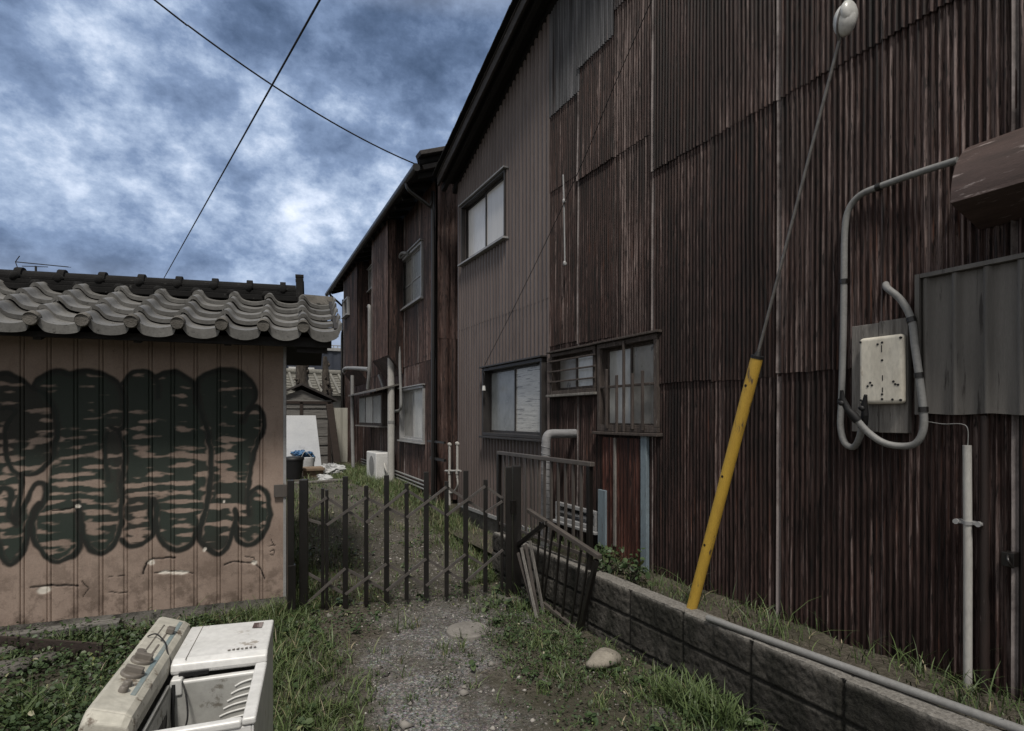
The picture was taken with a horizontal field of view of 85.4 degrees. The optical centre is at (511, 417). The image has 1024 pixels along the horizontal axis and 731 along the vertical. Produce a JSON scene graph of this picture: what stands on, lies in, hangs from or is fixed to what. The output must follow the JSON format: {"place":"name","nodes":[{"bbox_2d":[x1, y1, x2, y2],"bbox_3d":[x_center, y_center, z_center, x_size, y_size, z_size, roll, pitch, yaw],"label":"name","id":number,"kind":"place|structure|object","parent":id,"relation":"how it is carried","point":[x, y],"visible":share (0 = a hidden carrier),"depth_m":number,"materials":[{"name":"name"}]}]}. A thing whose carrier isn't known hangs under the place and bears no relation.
{"place":"outdoors","nodes":[
{"label":"outdoors","id":0,"kind":"place"},
{"bbox_2d":[164,0,320,277],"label":"overhead cable","id":1,"kind":"object","parent":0,"point":[295,43],"visible":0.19,"depth_m":5.66,"materials":[{"name":"black rubber"}]},
{"bbox_2d":[0,0,511,347],"label":"sky","id":2,"kind":"structure","parent":0,"point":[120,121],"materials":[{"name":"blue"}]},
{"bbox_2d":[0,462,759,730],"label":"ground","id":3,"kind":"structure","parent":0,"point":[482,701],"depth_m":3.77,"materials":[{"name":"soil"}]},
{"bbox_2d":[0,646,20,660],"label":"concrete chunk","id":4,"kind":"object","parent":3,"relation":"on","point":[11,648],"visible":0.36,"depth_m":3.81,"materials":[{"name":"grey concrete"}]},
{"bbox_2d":[0,657,33,677],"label":"concrete chunk","id":5,"kind":"object","parent":3,"relation":"on","point":[15,666],"visible":0.71,"depth_m":3.56,"materials":[{"name":"grey concrete"}]},
{"bbox_2d":[30,652,59,666],"bbox_3d":[-3.184,1.631,3.717,0.251,0.097,0.148,0,0,-28],"label":"concrete chunk","id":6,"kind":"object","parent":3,"relation":"on","point":[49,655],"visible":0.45,"depth_m":3.71,"materials":[{"name":"grey concrete"}]},
{"bbox_2d":[0,636,102,660],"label":"dark board","id":7,"kind":"object","parent":3,"relation":"on","point":[76,645],"visible":0.49,"depth_m":3.81,"materials":[{"name":"brown wood"}]},
{"bbox_2d":[0,618,121,638],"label":"plank","id":8,"kind":"object","parent":3,"relation":"on","point":[106,624],"visible":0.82,"depth_m":4.14,"materials":[{"name":"grey wood"}]},
{"bbox_2d":[90,661,105,670],"bbox_3d":[-2.740,1.640,3.664,0.103,0.063,0.087,0,0,-28],"label":"concrete chunk","id":9,"kind":"object","parent":3,"relation":"on","point":[98,667],"visible":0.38,"depth_m":3.65,"materials":[{"name":"grey concrete"}]},
{"bbox_2d":[0,267,341,632],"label":"garage","id":10,"kind":"structure","parent":3,"relation":"on","point":[142,443],"depth_m":4.42,"materials":[{"name":"brown metal"}]},
{"bbox_2d":[15,256,67,270],"bbox_3d":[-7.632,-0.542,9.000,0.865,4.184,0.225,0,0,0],"label":"tv antenna","id":11,"kind":"object","parent":10,"relation":"on","point":[36,263],"visible":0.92,"depth_m":8.99,"materials":[{"name":"black metal"}]},
{"bbox_2d":[78,617,273,730],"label":"washing machine","id":12,"kind":"object","parent":3,"relation":"on","point":[170,674],"visible":1,"depth_m":1.89,"materials":[{"name":"white plastic"}]},
{"bbox_2d":[287,480,295,618],"bbox_3d":[-1.837,1.099,4.618,0.063,1.161,0.071,0,0,-28],"label":"gate post","id":13,"kind":"object","parent":3,"relation":"on","point":[291,582],"visible":0.81,"depth_m":4.59,"materials":[{"name":"black metal"}]},
{"bbox_2d":[286,456,303,479],"bbox_3d":[-4.327,0.984,10.986,0.394,0.440,0.400,0,0,-28],"label":"black bin","id":14,"kind":"object","parent":3,"relation":"on","point":[294,466],"visible":0.8,"depth_m":10.84,"materials":[{"name":"plastic"}]},
{"bbox_2d":[290,450,314,456],"bbox_3d":[-4.708,1.002,12.491,0.557,0.580,0.360,0,0,-28],"label":"blue bag","id":15,"kind":"object","parent":14,"relation":"in","point":[298,453],"visible":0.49,"depth_m":12.43,"materials":[{"name":"plastic"}]},
{"bbox_2d":[294,365,308,385],"bbox_3d":[-6.067,-0.525,16.054,0.518,3.752,0.582,0,0,-28],"label":"pollarded tree","id":16,"kind":"object","parent":3,"relation":"on","point":[302,372],"visible":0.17,"depth_m":15.87,"materials":[{"name":"brown plant"}]},
{"bbox_2d":[286,415,320,465],"bbox_3d":[-4.801,0.596,12.599,0.888,1.308,0.368,0,0,-28],"label":"metal sheet","id":17,"kind":"object","parent":3,"relation":"on","point":[301,432],"visible":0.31,"depth_m":12.66,"materials":[{"name":"white metal"}]},
{"bbox_2d":[301,451,314,466],"bbox_3d":[-4.364,0.952,11.818,0.300,0.508,0.300,0,0,-28],"label":"bucket","id":18,"kind":"object","parent":3,"relation":"on","point":[308,461],"visible":0.59,"depth_m":11.71,"materials":[{"name":"plastic"}]},
{"bbox_2d":[286,383,336,464],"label":"shed","id":19,"kind":"structure","parent":3,"relation":"on","point":[303,399],"depth_m":13.91,"materials":[{"name":"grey wood"}]},
{"bbox_2d":[286,368,340,407],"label":"tiled house","id":20,"kind":"structure","parent":3,"relation":"on","point":[315,379],"depth_m":19.24,"materials":[{"name":"grey tile"}]},
{"bbox_2d":[286,345,340,369],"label":"blue building","id":21,"kind":"structure","parent":3,"relation":"on","point":[333,354],"depth_m":28.92,"materials":[{"name":"metal"}]},
{"bbox_2d":[302,466,324,477],"bbox_3d":[-4.115,1.121,11.444,0.440,0.220,0.340,0,0,-28],"label":"cardboard box","id":22,"kind":"object","parent":3,"relation":"on","point":[311,471],"visible":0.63,"depth_m":11.33,"materials":[{"name":"brown cardboard"}]},
{"bbox_2d":[286,479,342,483],"bbox_3d":[-3.632,1.182,10.306,1.110,0.040,0.100,0,0,-36],"label":"flat lath","id":23,"kind":"object","parent":3,"relation":"on","point":[319,481],"visible":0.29,"depth_m":10.35,"materials":[{"name":"grey wood"}]},
{"bbox_2d":[317,474,332,479],"bbox_3d":[-3.608,1.165,10.667,0.302,0.179,0.280,0,0,-28],"label":"plastic bag","id":24,"kind":"object","parent":3,"relation":"on","point":[324,476],"visible":0.63,"depth_m":10.63,"materials":[{"name":"white plastic"}]},
{"bbox_2d":[320,356,332,403],"bbox_3d":[-5.313,-0.180,15.898,0.429,3.150,0.424,0,0,24],"label":"pollarded tree","id":25,"kind":"object","parent":3,"relation":"on","point":[325,386],"visible":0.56,"depth_m":15.77,"materials":[{"name":"brown plant"}]},
{"bbox_2d":[326,404,340,464],"bbox_3d":[-4.278,0.435,13.304,0.476,1.560,0.190,0,0,33],"label":"leaning post","id":26,"kind":"object","parent":3,"relation":"on","point":[333,433],"visible":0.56,"depth_m":13.26,"materials":[{"name":"brown wood"}]},
{"bbox_2d":[321,462,345,474],"bbox_3d":[-3.860,1.123,11.828,0.657,0.356,0.323,0,0,-6],"label":"plastic bag","id":27,"kind":"object","parent":3,"relation":"on","point":[331,468],"visible":0.63,"depth_m":11.74,"materials":[{"name":"white plastic"}]},
{"bbox_2d":[334,408,347,461],"bbox_3d":[-4.533,0.537,15.222,1.050,1.627,0.012,0,0,-28],"label":"tin fence","id":28,"kind":"object","parent":3,"relation":"on","point":[341,417],"visible":0.23,"depth_m":15.17,"materials":[{"name":"beige metal"}]},
{"bbox_2d":[367,451,387,480],"bbox_3d":[-2.500,0.950,10.624,0.359,0.600,0.968,0,0,-28],"label":"air conditioner","id":29,"kind":"object","parent":3,"relation":"on","point":[377,462],"visible":0.62,"depth_m":10.39,"materials":[{"name":"white metal"}]},
{"bbox_2d":[0,461,777,730],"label":"grass","id":30,"kind":"structure","parent":3,"relation":"on","point":[356,472],"depth_m":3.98,"materials":[{"name":"green plant"}]},
{"bbox_2d":[387,358,394,483],"bbox_3d":[-2.199,0.040,10.086,0.136,2.619,0.136,0,0,-28],"label":"vent pipe","id":31,"kind":"object","parent":3,"relation":"on","point":[391,421],"visible":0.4,"depth_m":10.04,"materials":[{"name":"white plastic"}]},
{"bbox_2d":[325,146,457,504],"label":"wooden house","id":32,"kind":"structure","parent":3,"relation":"on","point":[411,298],"depth_m":9.51,"materials":[{"name":"wood"}]},
{"bbox_2d":[154,0,413,163],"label":"overhead cable","id":33,"kind":"object","parent":32,"relation":"attached to","point":[179,19],"visible":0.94,"depth_m":6.34,"materials":[{"name":"black rubber"}]},
{"bbox_2d":[341,330,343,407],"bbox_3d":[-4.681,-0.503,15.318,0.084,3.844,0.207,0,0,-28],"label":"drain pipe","id":34,"kind":"object","parent":32,"relation":"attached to","point":[342,367],"visible":0.58,"depth_m":15.34,"materials":[{"name":"black metal"}]},
{"bbox_2d":[341,296,349,318],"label":"window","id":35,"kind":"structure","parent":32,"relation":"in","point":[346,302],"depth_m":13.58,"materials":[{"name":"metal"}]},
{"bbox_2d":[351,375,354,467],"bbox_3d":[-3.562,0.075,12.411,0.079,2.067,0.191,0,0,-28],"label":"drain pipe","id":36,"kind":"object","parent":32,"relation":"attached to","point":[352,429],"visible":0.96,"depth_m":12.42,"materials":[{"name":"grey plastic"}]},
{"bbox_2d":[342,366,367,372],"bbox_3d":[-3.546,-1.097,12.515,0.090,0.318,2.980,0,0,-26],"label":"drain pipe","id":37,"kind":"object","parent":32,"relation":"attached to","point":[344,369],"visible":0.92,"depth_m":12.36,"materials":[{"name":"grey plastic"}]},
{"bbox_2d":[366,304,370,389],"bbox_3d":[-2.875,-1.424,11.129,0.075,1.704,0.239,0,0,-28],"label":"drain pipe","id":38,"kind":"object","parent":32,"relation":"attached to","point":[369,349],"visible":1,"depth_m":11.03,"materials":[{"name":"grey plastic"}]},
{"bbox_2d":[366,264,371,292],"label":"window","id":39,"kind":"structure","parent":32,"relation":"in","point":[369,268],"depth_m":12.58,"materials":[{"name":"metal"}]},
{"bbox_2d":[348,384,398,427],"bbox_3d":[-2.835,-0.231,11.240,0.470,0.817,2.820,0,0,-26],"label":"box window","id":40,"kind":"structure","parent":32,"relation":"in","point":[373,408],"depth_m":10.93,"materials":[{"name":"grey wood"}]},
{"bbox_2d":[361,458,423,489],"bbox_3d":[-2.460,1.055,10.966,0.036,0.186,5.202,0,0,-26],"label":"pipe run","id":41,"kind":"object","parent":32,"relation":"attached to","point":[419,483],"visible":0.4,"depth_m":9.56,"materials":[{"name":"grey metal"}]},
{"bbox_2d":[378,251,408,411],"bbox_3d":[-2.281,-1.526,10.510,0.052,2.850,2.163,0,0,-26],"label":"drain pipe","id":42,"kind":"object","parent":32,"relation":"attached to","point":[399,360],"visible":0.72,"depth_m":9.93,"materials":[{"name":"grey plastic"}]},
{"bbox_2d":[397,384,424,444],"bbox_3d":[-1.699,-0.062,9.536,0.175,0.969,1.515,0,0,-26],"label":"window","id":43,"kind":"structure","parent":32,"relation":"in","point":[412,414],"depth_m":9.52,"materials":[{"name":"glass"}]},
{"bbox_2d":[400,238,422,310],"bbox_3d":[-1.732,-2.404,9.604,0.175,0.965,1.484,0,0,-26],"label":"window","id":44,"kind":"structure","parent":32,"relation":"in","point":[412,262],"depth_m":9.50,"materials":[{"name":"glass"}]},
{"bbox_2d":[428,440,461,504],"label":"gas pipes","id":45,"kind":"object","parent":32,"relation":"attached to","point":[457,470],"visible":0.91,"depth_m":7.68,"materials":[{"name":"grey metal"}]},
{"bbox_2d":[446,621,488,640],"bbox_3d":[-0.345,1.665,4.307,0.330,0.064,0.330,0,0,-28],"label":"flat stone","id":46,"kind":"object","parent":3,"relation":"on","point":[467,628],"visible":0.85,"depth_m":4.26,"materials":[{"name":"grey stone"}]},
{"bbox_2d":[0,525,1023,730],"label":"weeds","id":47,"kind":"object","parent":3,"relation":"on","point":[698,699],"visible":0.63,"depth_m":3.05,"materials":[{"name":"green plant"}]},
{"bbox_2d":[496,465,528,605],"bbox_3d":[0.012,1.085,5.082,0.270,1.290,0.240,0,0,-28],"label":"gate post","id":48,"kind":"object","parent":3,"relation":"on","point":[512,516],"visible":0.72,"depth_m":5.08,"materials":[{"name":"black metal"}]},
{"bbox_2d":[299,471,503,611],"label":"scissor gate","id":49,"kind":"structure","parent":48,"relation":"attached to","point":[304,519],"depth_m":4.89,"materials":[{"name":"black metal"}]},
{"bbox_2d":[517,552,532,610],"bbox_3d":[0.124,1.429,4.815,0.021,0.458,0.355,0,0,-25],"label":"loose slat","id":50,"kind":"object","parent":3,"relation":"on","point":[522,570],"visible":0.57,"depth_m":4.84,"materials":[{"name":"grey wood"}]},
{"bbox_2d":[520,547,537,617],"bbox_3d":[0.143,1.399,4.737,0.022,0.517,0.388,0,0,-19],"label":"loose slat","id":51,"kind":"object","parent":3,"relation":"on","point":[528,582],"visible":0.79,"depth_m":4.72,"materials":[{"name":"grey wood"}]},
{"bbox_2d":[524,544,539,615],"bbox_3d":[0.170,1.376,4.732,0.022,0.558,0.265,0,0,-25],"label":"loose slat","id":52,"kind":"object","parent":3,"relation":"on","point":[531,576],"visible":0.86,"depth_m":4.73,"materials":[{"name":"grey wood"}]},
{"bbox_2d":[529,541,544,611],"bbox_3d":[0.211,1.354,4.740,0.157,0.597,0.017,0,0,32],"label":"loose slat","id":53,"kind":"object","parent":3,"relation":"on","point":[536,575],"visible":0.93,"depth_m":4.73,"materials":[{"name":"grey wood"}]},
{"bbox_2d":[517,508,601,634],"bbox_3d":[0.337,1.243,4.603,0.068,0.858,1.264,0,0,-28],"label":"fallen railing","id":54,"kind":"object","parent":3,"relation":"on","point":[581,619],"visible":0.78,"depth_m":4.45,"materials":[{"name":"brown metal"}]},
{"bbox_2d":[586,647,621,669],"bbox_3d":[0.602,1.605,3.676,0.266,0.125,0.166,0,0,-28],"label":"boulder","id":55,"kind":"object","parent":3,"relation":"on","point":[602,656],"visible":0.8,"depth_m":3.63,"materials":[{"name":"beige stone"}]},
{"bbox_2d":[433,0,1023,702],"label":"rusty building","id":56,"kind":"structure","parent":3,"relation":"on","point":[627,344],"depth_m":3.53,"materials":[{"name":"metal"}]},
{"bbox_2d":[458,166,508,266],"bbox_3d":[-0.354,-2.567,7.251,0.193,0.859,1.422,0,0,-28],"label":"window","id":57,"kind":"structure","parent":56,"relation":"in","point":[485,215],"depth_m":7.24,"materials":[{"name":"glass"}]},
{"bbox_2d":[478,355,546,441],"bbox_3d":[0.019,-0.203,6.533,0.203,0.912,1.565,0,0,-28],"label":"window","id":58,"kind":"structure","parent":56,"relation":"in","point":[514,400],"depth_m":6.50,"materials":[{"name":"glass"}]},
{"bbox_2d":[540,429,576,548],"bbox_3d":[0.455,0.679,5.285,0.414,1.143,0.094,0,0,-28],"label":"lagged pipe","id":59,"kind":"object","parent":56,"relation":"attached to","point":[548,435],"visible":0.73,"depth_m":5.19,"materials":[{"name":"grey plastic"}]},
{"bbox_2d":[562,174,566,265],"bbox_3d":[0.510,-1.946,5.452,0.041,0.915,0.072,0,0,-28],"label":"hanging rod","id":60,"kind":"object","parent":56,"relation":"hanging from","point":[564,261],"visible":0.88,"depth_m":5.46,"materials":[{"name":"metal"}]},
{"bbox_2d":[482,0,651,390],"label":"wall cable","id":61,"kind":"object","parent":56,"relation":"attached to","point":[483,388],"depth_m":5.29,"materials":[{"name":"black rubber"}]},
{"bbox_2d":[546,343,596,397],"bbox_3d":[0.621,-0.447,5.409,0.183,0.470,0.834,0,0,-28],"label":"window","id":62,"kind":"structure","parent":56,"relation":"in","point":[573,370],"depth_m":5.39,"materials":[{"name":"grey wood"}]},
{"bbox_2d":[553,501,597,534],"bbox_3d":[0.651,0.949,5.346,0.190,0.206,0.746,0,0,-28],"label":"window","id":63,"kind":"structure","parent":56,"relation":"in","point":[569,506],"depth_m":5.35,"materials":[{"name":"metal"}]},
{"bbox_2d":[602,437,639,565],"bbox_3d":[0.925,0.694,4.718,0.012,1.052,0.506,0,0,-27],"label":"boarded door","id":64,"kind":"structure","parent":56,"relation":"in","point":[627,449],"depth_m":4.67,"materials":[{"name":"brown wood"}]},
{"bbox_2d":[592,329,662,436],"bbox_3d":[0.999,-0.269,4.687,0.187,0.829,0.838,0,0,-28],"label":"window","id":65,"kind":"structure","parent":56,"relation":"in","point":[628,386],"depth_m":4.65,"materials":[{"name":"grey glass"}]},
{"bbox_2d":[852,318,911,432],"bbox_3d":[1.872,-0.209,2.839,0.082,0.570,0.276,0,0,-28],"label":"meter board","id":66,"kind":"object","parent":56,"relation":"attached to","point":[881,365],"visible":0.92,"depth_m":2.79,"materials":[{"name":"grey wood"}]},
{"bbox_2d":[838,281,928,449],"bbox_3d":[1.834,-0.280,2.748,0.275,0.868,0.289,0,0,-4],"label":"conduit","id":67,"kind":"object","parent":56,"relation":"attached to","point":[918,374],"visible":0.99,"depth_m":2.67,"materials":[{"name":"grey metal"}]},
{"bbox_2d":[837,157,958,449],"bbox_3d":[1.877,-0.519,2.777,0.133,1.384,0.561,0,0,-28],"label":"conduit","id":68,"kind":"object","parent":56,"relation":"attached to","point":[843,283],"visible":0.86,"depth_m":3.00,"materials":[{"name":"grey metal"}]},
{"bbox_2d":[928,421,982,688],"bbox_3d":[2.041,0.652,2.554,0.069,1.276,0.218,0,0,-28],"label":"white pipe","id":69,"kind":"object","parent":56,"relation":"attached to","point":[967,521],"visible":0.91,"depth_m":2.49,"materials":[{"name":"plastic"}]},
{"bbox_2d":[442,525,1023,730],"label":"soil bed","id":70,"kind":"object","parent":3,"relation":"on","point":[821,646],"visible":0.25,"depth_m":3.01,"materials":[{"name":"brown soil"}]},
{"bbox_2d":[594,541,644,573],"bbox_3d":[0.817,1.115,4.364,0.453,0.237,0.374,0,0,17],"label":"shrub","id":71,"kind":"object","parent":70,"relation":"on","point":[607,565],"visible":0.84,"depth_m":4.35,"materials":[{"name":"green plant"}]},
{"bbox_2d":[620,549,652,585],"bbox_3d":[0.901,1.096,4.105,0.217,0.276,0.296,0,0,-28],"label":"shrub","id":72,"kind":"object","parent":70,"relation":"on","point":[636,568],"visible":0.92,"depth_m":4.10,"materials":[{"name":"green plant"}]},
{"bbox_2d":[686,0,857,609],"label":"guy wire","id":73,"kind":"object","parent":70,"relation":"attached to","point":[845,18],"visible":0.97,"depth_m":3.13,"materials":[{"name":"yellow plastic"}]},
{"bbox_2d":[492,531,1000,730],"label":"block wall","id":74,"kind":"structure","parent":3,"relation":"on","point":[787,690],"depth_m":3.07,"materials":[{"name":"concrete"}]},
{"bbox_2d":[497,451,594,569],"bbox_3d":[0.245,0.777,5.097,0.044,0.860,1.669,0,0,-28],"label":"metal railing","id":75,"kind":"object","parent":74,"relation":"on","point":[589,465],"visible":0.76,"depth_m":4.82,"materials":[{"name":"brown metal"}]},
{"bbox_2d":[705,615,1023,730],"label":"gutter pipe","id":76,"kind":"object","parent":74,"relation":"on","point":[997,721],"visible":1,"depth_m":2.48,"materials":[{"name":"grey plastic"}]},
{"bbox_2d":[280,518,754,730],"bbox_3d":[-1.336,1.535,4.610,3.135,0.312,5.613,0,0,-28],"label":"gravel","id":77,"kind":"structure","parent":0,"point":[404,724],"depth_m":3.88,"materials":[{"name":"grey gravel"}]}
]}

